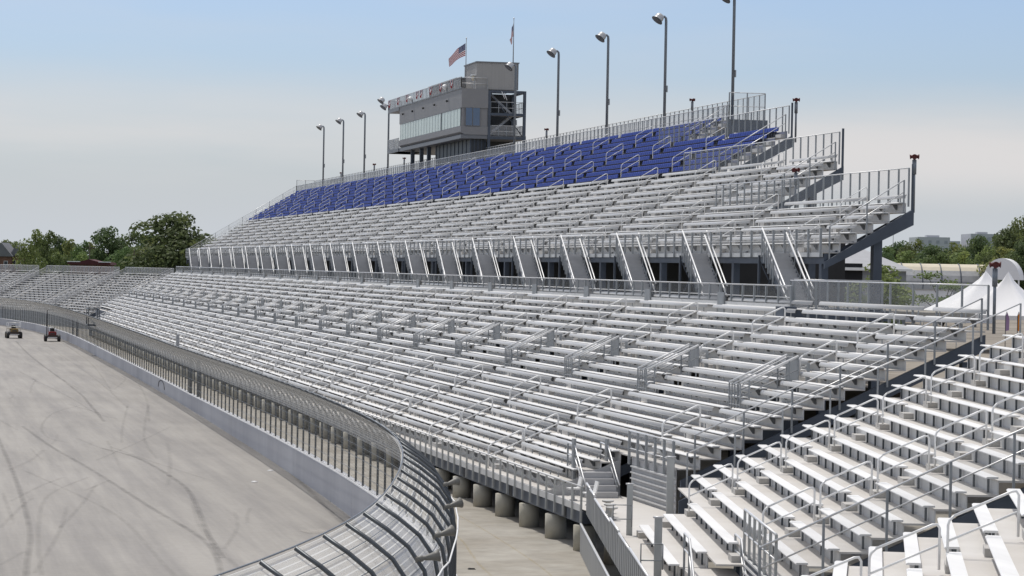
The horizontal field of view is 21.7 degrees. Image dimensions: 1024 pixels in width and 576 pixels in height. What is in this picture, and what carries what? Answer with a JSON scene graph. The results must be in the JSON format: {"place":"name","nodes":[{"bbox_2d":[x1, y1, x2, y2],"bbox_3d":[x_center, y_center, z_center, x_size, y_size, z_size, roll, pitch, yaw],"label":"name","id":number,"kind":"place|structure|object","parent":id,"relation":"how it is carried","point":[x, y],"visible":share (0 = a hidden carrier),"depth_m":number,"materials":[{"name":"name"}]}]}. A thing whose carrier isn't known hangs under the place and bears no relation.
{"place":"outdoors","nodes":[
{"label":"outdoors","id":0,"kind":"place"},
{"bbox_2d":[189,248,200,271],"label":"access staircase","id":1,"kind":"structure","parent":0,"point":[193,261],"depth_m":373.15,"materials":[{"name":"metal"}]},
{"bbox_2d":[198,249,210,273],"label":"access staircase","id":2,"kind":"structure","parent":0,"point":[203,261],"depth_m":360.66,"materials":[{"name":"metal"}]},
{"bbox_2d":[0,325,410,575],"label":"road","id":3,"kind":"structure","parent":0,"point":[107,469],"depth_m":124.74,"materials":[{"name":"asphalt"}]},
{"bbox_2d":[5,322,21,337],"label":"service machine","id":4,"kind":"object","parent":3,"relation":"on","point":[13,330],"visible":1,"depth_m":357.26,"materials":[{"name":"beige metal"}]},
{"bbox_2d":[44,310,60,341],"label":"service machine","id":5,"kind":"object","parent":3,"relation":"on","point":[52,333],"visible":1,"depth_m":346.39,"materials":[{"name":"red metal"}]},
{"bbox_2d":[0,318,456,575],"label":"retaining wall","id":6,"kind":"structure","parent":3,"relation":"on","point":[350,497],"depth_m":138.29,"materials":[{"name":"paint"}]},
{"bbox_2d":[0,297,458,575],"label":"catch fence","id":7,"kind":"object","parent":6,"relation":"on","point":[420,462],"visible":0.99,"depth_m":101.57,"materials":[{"name":"grey"}]},
{"bbox_2d":[86,308,99,325],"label":"viewing frame","id":8,"kind":"object","parent":7,"relation":"attached to","point":[97,309],"visible":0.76,"depth_m":297.94,"materials":[{"name":"metal"}]},
{"bbox_2d":[415,549,440,562],"bbox_3d":[-1.758,5.594,55.688,0.549,0.300,0.280,1,0,-13],"label":"horn loudspeaker","id":9,"kind":"object","parent":7,"relation":"attached to","point":[434,556],"visible":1,"depth_m":55.64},
{"bbox_2d":[432,525,455,538],"bbox_3d":[-1.573,5.551,60.697,0.557,0.321,0.277,1,0,-24],"label":"horn loudspeaker","id":10,"kind":"object","parent":7,"relation":"attached to","point":[450,530],"visible":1,"depth_m":60.65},
{"bbox_2d":[443,476,459,486],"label":"horn loudspeaker","id":11,"kind":"object","parent":7,"relation":"attached to","point":[455,480],"visible":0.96,"depth_m":75.28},
{"bbox_2d":[442,497,463,509],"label":"horn loudspeaker","id":12,"kind":"object","parent":7,"relation":"attached to","point":[458,502],"visible":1,"depth_m":67.97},
{"bbox_2d":[209,248,221,273],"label":"access staircase","id":13,"kind":"structure","parent":0,"point":[214,261],"depth_m":347.94,"materials":[{"name":"metal"}]},
{"bbox_2d":[220,247,231,272],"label":"access staircase","id":14,"kind":"structure","parent":0,"point":[226,262],"depth_m":335.32,"materials":[{"name":"metal"}]},
{"bbox_2d":[232,247,244,275],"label":"access staircase","id":15,"kind":"structure","parent":0,"point":[238,261],"depth_m":322.70,"materials":[{"name":"metal"}]},
{"bbox_2d":[245,246,258,274],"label":"access staircase","id":16,"kind":"structure","parent":0,"point":[251,262],"depth_m":310.05,"materials":[{"name":"metal"}]},
{"bbox_2d":[259,246,273,275],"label":"access staircase","id":17,"kind":"structure","parent":0,"point":[266,262],"depth_m":297.37,"materials":[{"name":"metal"}]},
{"bbox_2d":[274,245,290,277],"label":"access staircase","id":18,"kind":"structure","parent":0,"point":[282,262],"depth_m":284.73,"materials":[{"name":"metal"}]},
{"bbox_2d":[291,244,308,278],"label":"access staircase","id":19,"kind":"structure","parent":0,"point":[298,262],"depth_m":272.24,"materials":[{"name":"metal"}]},
{"bbox_2d":[309,244,327,279],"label":"access staircase","id":20,"kind":"structure","parent":0,"point":[317,263],"depth_m":259.51,"materials":[{"name":"metal"}]},
{"bbox_2d":[329,243,349,280],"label":"access staircase","id":21,"kind":"structure","parent":0,"point":[338,263],"depth_m":246.87,"materials":[{"name":"metal"}]},
{"bbox_2d":[351,242,372,281],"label":"access staircase","id":22,"kind":"structure","parent":0,"point":[360,263],"depth_m":234.37,"materials":[{"name":"metal"}]},
{"bbox_2d":[376,241,399,283],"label":"access staircase","id":23,"kind":"structure","parent":0,"point":[382,261],"depth_m":221.64,"materials":[{"name":"metal"}]},
{"bbox_2d":[404,240,428,284],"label":"access staircase","id":24,"kind":"structure","parent":0,"point":[417,265],"depth_m":209.04,"materials":[{"name":"metal"}]},
{"bbox_2d":[435,239,462,286],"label":"access staircase","id":25,"kind":"structure","parent":0,"point":[447,265],"depth_m":196.49,"materials":[{"name":"metal"}]},
{"bbox_2d":[470,238,500,288],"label":"access staircase","id":26,"kind":"structure","parent":0,"point":[481,263],"depth_m":183.79,"materials":[{"name":"metal"}]},
{"bbox_2d":[40,324,973,575],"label":"pavement","id":27,"kind":"structure","parent":0,"point":[489,543],"depth_m":100.58,"materials":[{"name":"concrete"}]},
{"bbox_2d":[185,92,913,456],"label":"grandstand","id":28,"kind":"object","parent":27,"relation":"on","point":[659,190],"visible":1,"depth_m":181.78,"materials":[{"name":"grey metal"}]},
{"bbox_2d":[316,124,324,185],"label":"light pole","id":29,"kind":"object","parent":28,"relation":"on","point":[319,126],"visible":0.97,"depth_m":371.50,"materials":[{"name":"metal"}]},
{"bbox_2d":[335,118,344,182],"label":"light pole","id":30,"kind":"object","parent":28,"relation":"on","point":[339,120],"visible":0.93,"depth_m":354.65,"materials":[{"name":"metal"}]},
{"bbox_2d":[356,111,365,178],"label":"light pole","id":31,"kind":"object","parent":28,"relation":"on","point":[360,113],"visible":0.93,"depth_m":337.78,"materials":[{"name":"metal"}]},
{"bbox_2d":[377,97,389,174],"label":"light pole","id":32,"kind":"object","parent":28,"relation":"on","point":[381,100],"visible":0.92,"depth_m":320.94,"materials":[{"name":"metal"}]},
{"bbox_2d":[504,62,516,155],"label":"light pole","id":33,"kind":"object","parent":28,"relation":"on","point":[509,66],"visible":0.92,"depth_m":253.51,"materials":[{"name":"metal"}]},
{"bbox_2d":[547,48,559,145],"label":"light pole","id":34,"kind":"object","parent":28,"relation":"on","point":[551,52],"visible":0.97,"depth_m":236.65,"materials":[{"name":"metal"}]},
{"bbox_2d":[595,32,609,136],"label":"light pole","id":35,"kind":"object","parent":28,"relation":"on","point":[600,36],"visible":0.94,"depth_m":219.78,"materials":[{"name":"metal"}]},
{"bbox_2d":[652,13,667,129],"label":"light pole","id":36,"kind":"object","parent":28,"relation":"on","point":[657,18],"visible":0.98,"depth_m":202.93,"materials":[{"name":"metal"}]},
{"bbox_2d":[689,98,694,121],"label":"speaker pole","id":37,"kind":"object","parent":28,"relation":"on","point":[692,103],"visible":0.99,"depth_m":203.48,"materials":[{"name":"metal"}]},
{"bbox_2d":[722,0,735,114],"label":"light pole","id":38,"kind":"object","parent":28,"relation":"on","point":[733,75],"visible":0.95,"depth_m":186.08,"materials":[{"name":"metal"}]},
{"bbox_2d":[792,168,799,207],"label":"speaker pole","id":39,"kind":"object","parent":28,"relation":"on","point":[795,170],"visible":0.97,"depth_m":136.09,"materials":[{"name":"metal"}]},
{"bbox_2d":[793,98,799,141],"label":"speaker pole","id":40,"kind":"object","parent":28,"relation":"on","point":[796,105],"visible":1,"depth_m":163.45,"materials":[{"name":"metal"}]},
{"bbox_2d":[910,154,918,212],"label":"speaker pole","id":41,"kind":"object","parent":28,"relation":"on","point":[914,160],"visible":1,"depth_m":118.56,"materials":[{"name":"metal"}]},
{"bbox_2d":[801,489,1023,575],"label":"bleacher","id":42,"kind":"object","parent":27,"relation":"on","point":[991,543],"visible":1,"depth_m":53.78,"materials":[{"name":"grey metal"}]},
{"bbox_2d":[0,0,1023,254],"label":"sky","id":43,"kind":"structure","parent":0,"point":[119,114],"materials":[{"name":"blue"}]},
{"bbox_2d":[511,236,545,291],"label":"access staircase","id":44,"kind":"structure","parent":0,"point":[528,268],"depth_m":171.20,"materials":[{"name":"metal"}]},
{"bbox_2d":[558,235,595,293],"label":"access staircase","id":45,"kind":"structure","parent":0,"point":[574,266],"depth_m":158.58,"materials":[{"name":"metal"}]},
{"bbox_2d":[162,295,1023,503],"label":"terrain","id":46,"kind":"structure","parent":0,"point":[992,339],"depth_m":189.79,"materials":[{"name":"concrete"}]},
{"bbox_2d":[388,61,525,172],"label":"control tower","id":47,"kind":"structure","parent":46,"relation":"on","point":[476,114],"depth_m":281.06,"materials":[{"name":"grey"}]},
{"bbox_2d":[400,113,440,139],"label":"window","id":48,"kind":"structure","parent":47,"relation":"in","point":[431,124],"depth_m":297.60,"materials":[{"name":"white glass"}]},
{"bbox_2d":[441,108,460,130],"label":"window","id":49,"kind":"structure","parent":47,"relation":"in","point":[452,118],"depth_m":280.60,"materials":[{"name":"white glass"}]},
{"bbox_2d":[465,37,466,87],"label":"flagpole","id":50,"kind":"object","parent":47,"relation":"on","point":[465,65],"visible":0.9,"depth_m":279.99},
{"bbox_2d":[449,43,465,66],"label":"flag","id":51,"kind":"object","parent":50,"relation":"attached to","point":[459,52],"visible":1,"depth_m":279.60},
{"bbox_2d":[465,107,472,125],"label":"window","id":52,"kind":"structure","parent":47,"relation":"in","point":[469,111],"depth_m":275.57,"materials":[{"name":"blue glass"}]},
{"bbox_2d":[473,108,479,125],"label":"window","id":53,"kind":"structure","parent":47,"relation":"in","point":[476,111],"depth_m":275.71,"materials":[{"name":"blue glass"}]},
{"bbox_2d":[844,244,912,324],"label":"exhibition hall","id":54,"kind":"structure","parent":46,"relation":"on","point":[854,268],"depth_m":303.91,"materials":[{"name":"metal"}]},
{"bbox_2d":[844,264,921,323],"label":"pale leaved tree","id":55,"kind":"object","parent":46,"relation":"on","point":[904,298],"visible":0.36,"depth_m":206.82,"materials":[{"name":"green plant"}]},
{"bbox_2d":[882,252,895,262],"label":"broadleaf tree","id":56,"kind":"object","parent":46,"relation":"on","point":[888,256],"visible":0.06,"depth_m":449.99,"materials":[{"name":"green plant"}]},
{"bbox_2d":[882,246,902,260],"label":"maple tree","id":57,"kind":"object","parent":46,"relation":"on","point":[888,249],"visible":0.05,"depth_m":478.74,"materials":[{"name":"green plant"}]},
{"bbox_2d":[889,240,908,258],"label":"broadleaf tree","id":58,"kind":"object","parent":46,"relation":"on","point":[895,246],"visible":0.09,"depth_m":499.66,"materials":[{"name":"green plant"}]},
{"bbox_2d":[893,250,914,263],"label":"pale leaved tree","id":59,"kind":"object","parent":46,"relation":"on","point":[905,257],"visible":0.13,"depth_m":438.96,"materials":[{"name":"green plant"}]},
{"bbox_2d":[897,238,924,262],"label":"maple tree","id":60,"kind":"object","parent":46,"relation":"on","point":[915,246],"visible":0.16,"depth_m":479.62,"materials":[{"name":"green plant"}]},
{"bbox_2d":[905,289,953,322],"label":"site wall","id":61,"kind":"structure","parent":46,"relation":"on","point":[941,292],"depth_m":325.04,"materials":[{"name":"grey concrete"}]},
{"bbox_2d":[909,243,950,263],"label":"broadleaf tree","id":62,"kind":"object","parent":46,"relation":"on","point":[934,249],"visible":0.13,"depth_m":468.90,"materials":[{"name":"green plant"}]},
{"bbox_2d":[914,252,950,263],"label":"maple tree","id":63,"kind":"object","parent":46,"relation":"on","point":[927,260],"visible":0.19,"depth_m":429.48,"materials":[{"name":"green plant"}]},
{"bbox_2d":[907,270,967,325],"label":"tree","id":64,"kind":"object","parent":46,"relation":"on","point":[927,275],"visible":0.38,"depth_m":300.80,"materials":[{"name":"green plant"}]},
{"bbox_2d":[898,263,986,294],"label":"vaulted pavilion","id":65,"kind":"structure","parent":46,"relation":"on","point":[964,273],"depth_m":399.77,"materials":[{"name":"white paint"}]},
{"bbox_2d":[938,242,964,263],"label":"pale leaved tree","id":66,"kind":"object","parent":46,"relation":"on","point":[954,248],"visible":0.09,"depth_m":469.63,"materials":[{"name":"green plant"}]},
{"bbox_2d":[923,271,992,326],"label":"peaked tent","id":67,"kind":"object","parent":46,"relation":"on","point":[972,294],"visible":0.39,"depth_m":201.84,"materials":[{"name":"white fabric"}]},
{"bbox_2d":[949,245,973,263],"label":"maple tree","id":68,"kind":"object","parent":46,"relation":"on","point":[950,262],"visible":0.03,"depth_m":459.98,"materials":[{"name":"green plant"}]},
{"bbox_2d":[950,251,979,264],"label":"pale leaved tree","id":69,"kind":"object","parent":46,"relation":"on","point":[961,257],"visible":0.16,"depth_m":419.75,"materials":[{"name":"green plant"}]},
{"bbox_2d":[964,234,993,264],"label":"broadleaf tree","id":70,"kind":"object","parent":46,"relation":"on","point":[978,244],"visible":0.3,"depth_m":449.10,"materials":[{"name":"green plant"}]},
{"bbox_2d":[955,272,1023,348],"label":"peaked tent","id":71,"kind":"object","parent":46,"relation":"on","point":[1009,291],"visible":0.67,"depth_m":195.60,"materials":[{"name":"white fabric"}]},
{"bbox_2d":[974,235,1006,264],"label":"pale leaved tree","id":72,"kind":"object","parent":46,"relation":"on","point":[986,252],"visible":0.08,"depth_m":429.27,"materials":[{"name":"green plant"}]},
{"bbox_2d":[976,247,1022,283],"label":"pale leaved tree","id":73,"kind":"object","parent":46,"relation":"on","point":[1001,253],"visible":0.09,"depth_m":399.68,"materials":[{"name":"green plant"}]},
{"bbox_2d":[979,227,1023,268],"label":"broadleaf tree","id":74,"kind":"object","parent":46,"relation":"on","point":[1003,238],"visible":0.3,"depth_m":419.72,"materials":[{"name":"green plant"}]},
{"bbox_2d":[985,258,1023,284],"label":"round canopy","id":75,"kind":"object","parent":46,"relation":"on","point":[1013,268],"visible":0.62,"depth_m":382.31,"materials":[{"name":"white fabric"}]},
{"bbox_2d":[1005,312,1008,341],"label":"feather banner","id":76,"kind":"object","parent":46,"relation":"on","point":[1007,322],"visible":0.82,"depth_m":164.98,"materials":[{"name":"fabric"}]},
{"bbox_2d":[998,241,1023,288],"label":"broadleaf tree","id":77,"kind":"object","parent":46,"relation":"on","point":[1017,255],"visible":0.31,"depth_m":388.65,"materials":[{"name":"green plant"}]},
{"bbox_2d":[1003,215,1023,244],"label":"maple tree","id":78,"kind":"object","parent":46,"relation":"on","point":[1014,224],"visible":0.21,"depth_m":429.63,"materials":[{"name":"green plant"}]},
{"bbox_2d":[613,233,655,296],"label":"access staircase","id":79,"kind":"structure","parent":0,"point":[631,266],"depth_m":146.00,"materials":[{"name":"metal"}]},
{"bbox_2d":[678,230,727,300],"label":"access staircase","id":80,"kind":"structure","parent":0,"point":[699,266],"depth_m":133.40,"materials":[{"name":"metal"}]},
{"bbox_2d":[757,227,814,309],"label":"access staircase","id":81,"kind":"structure","parent":0,"point":[781,269],"depth_m":120.81,"materials":[{"name":"metal"}]},
{"label":"ground","id":82,"kind":"structure","parent":0,"visible":0},
{"bbox_2d":[0,242,13,292],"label":"house","id":83,"kind":"structure","parent":82,"relation":"on","point":[6,255],"depth_m":538.47,"materials":[{"name":"brick"}]},
{"bbox_2d":[0,264,38,293],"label":"bleacher","id":84,"kind":"object","parent":82,"relation":"on","point":[7,278],"visible":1,"depth_m":448.60,"materials":[{"name":"grey metal"}]},
{"bbox_2d":[11,245,28,286],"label":"house","id":85,"kind":"structure","parent":82,"relation":"on","point":[14,251],"depth_m":540.10,"materials":[{"name":"brick"}]},
{"bbox_2d":[12,229,50,278],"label":"pale leaved tree","id":86,"kind":"object","parent":82,"relation":"on","point":[30,252],"visible":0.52,"depth_m":528.68,"materials":[{"name":"green plant"}]},
{"bbox_2d":[36,230,61,272],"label":"maple tree","id":87,"kind":"object","parent":82,"relation":"on","point":[44,251],"visible":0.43,"depth_m":599.28,"materials":[{"name":"green plant"}]},
{"bbox_2d":[0,265,119,323],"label":"bleacher","id":88,"kind":"object","parent":82,"relation":"on","point":[46,287],"visible":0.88,"depth_m":430.48,"materials":[{"name":"grey metal"}]},
{"bbox_2d":[46,235,73,304],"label":"broadleaf tree","id":89,"kind":"object","parent":82,"relation":"on","point":[59,244],"visible":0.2,"depth_m":618.80,"materials":[{"name":"green plant"}]},
{"bbox_2d":[50,252,73,302],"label":"maple tree","id":90,"kind":"object","parent":82,"relation":"on","point":[56,258],"visible":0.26,"depth_m":554.41,"materials":[{"name":"green plant"}]},
{"bbox_2d":[58,239,76,272],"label":"pale leaved tree","id":91,"kind":"object","parent":82,"relation":"on","point":[68,247],"visible":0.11,"depth_m":609.53,"materials":[{"name":"green plant"}]},
{"bbox_2d":[64,252,87,273],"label":"pale leaved tree","id":92,"kind":"object","parent":82,"relation":"on","point":[83,256],"visible":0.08,"depth_m":559.03,"materials":[{"name":"green plant"}]},
{"bbox_2d":[70,240,90,260],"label":"maple tree","id":93,"kind":"object","parent":82,"relation":"on","point":[81,247],"visible":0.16,"depth_m":599.69,"materials":[{"name":"green plant"}]},
{"bbox_2d":[67,259,116,317],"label":"pavilion shed","id":94,"kind":"structure","parent":82,"relation":"on","point":[76,265],"depth_m":499.78,"materials":[{"name":"brick"}]},
{"bbox_2d":[84,226,131,271],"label":"broadleaf tree","id":95,"kind":"object","parent":82,"relation":"on","point":[100,240],"visible":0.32,"depth_m":589.28,"materials":[{"name":"green plant"}]},
{"bbox_2d":[43,267,173,328],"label":"bleacher","id":96,"kind":"object","parent":82,"relation":"on","point":[81,303],"visible":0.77,"depth_m":409.21,"materials":[{"name":"grey metal"}]},
{"bbox_2d":[103,246,136,276],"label":"maple tree","id":97,"kind":"object","parent":82,"relation":"on","point":[123,252],"visible":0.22,"depth_m":558.42,"materials":[{"name":"green plant"}]},
{"bbox_2d":[113,230,141,264],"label":"maple tree","id":98,"kind":"object","parent":82,"relation":"on","point":[129,239],"visible":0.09,"depth_m":599.57,"materials":[{"name":"green plant"}]},
{"bbox_2d":[130,236,162,276],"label":"pale leaved tree","id":99,"kind":"object","parent":82,"relation":"on","point":[145,248],"visible":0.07,"depth_m":570.01,"materials":[{"name":"green plant"}]},
{"bbox_2d":[136,233,161,272],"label":"broadleaf tree","id":100,"kind":"object","parent":82,"relation":"on","point":[141,245],"visible":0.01,"depth_m":647.48,"materials":[{"name":"green plant"}]},
{"bbox_2d":[118,211,216,282],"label":"broadleaf tree","id":101,"kind":"object","parent":82,"relation":"on","point":[172,247],"visible":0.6,"depth_m":536.72,"materials":[{"name":"green plant"}]},
{"bbox_2d":[88,266,989,564],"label":"grandstand","id":102,"kind":"object","parent":82,"relation":"on","point":[544,432],"visible":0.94,"depth_m":124.37,"materials":[{"name":"grey metal"}]},
{"bbox_2d":[989,262,1000,333],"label":"speaker pole","id":103,"kind":"object","parent":102,"relation":"on","point":[995,265],"visible":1,"depth_m":95.81,"materials":[{"name":"metal"}]},
{"bbox_2d":[557,303,1023,575],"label":"bleacher","id":104,"kind":"object","parent":82,"relation":"on","point":[886,469],"visible":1,"depth_m":76.85,"materials":[{"name":"grey metal"}]},
{"bbox_2d":[566,476,582,500],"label":"fixed seat","id":105,"kind":"object","parent":104,"relation":"on","point":[580,479],"visible":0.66,"depth_m":98.54,"materials":[{"name":"metal"}]},
{"bbox_2d":[583,481,598,504],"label":"fixed seat","id":106,"kind":"object","parent":104,"relation":"on","point":[596,485],"visible":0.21,"depth_m":96.61,"materials":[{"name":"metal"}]},
{"bbox_2d":[602,500,613,512],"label":"pedestal stool","id":107,"kind":"object","parent":104,"relation":"on","point":[608,501],"visible":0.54,"depth_m":93.58,"materials":[{"name":"metal"}]},
{"bbox_2d":[604,503,615,516],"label":"pedestal stool","id":108,"kind":"object","parent":104,"relation":"on","point":[607,505],"visible":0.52,"depth_m":92.20,"materials":[{"name":"metal"}]},
{"bbox_2d":[606,506,617,520],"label":"pedestal stool","id":109,"kind":"object","parent":104,"relation":"on","point":[610,508],"visible":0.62,"depth_m":90.97,"materials":[{"name":"metal"}]},
{"bbox_2d":[909,235,959,252],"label":"hospital block","id":110,"kind":"structure","parent":82,"relation":"on","point":[937,240],"depth_m":899.89,"materials":[{"name":"concrete"}]},
{"bbox_2d":[961,232,999,247],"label":"hospital block","id":111,"kind":"structure","parent":82,"relation":"on","point":[964,237],"depth_m":902.72,"materials":[{"name":"concrete"}]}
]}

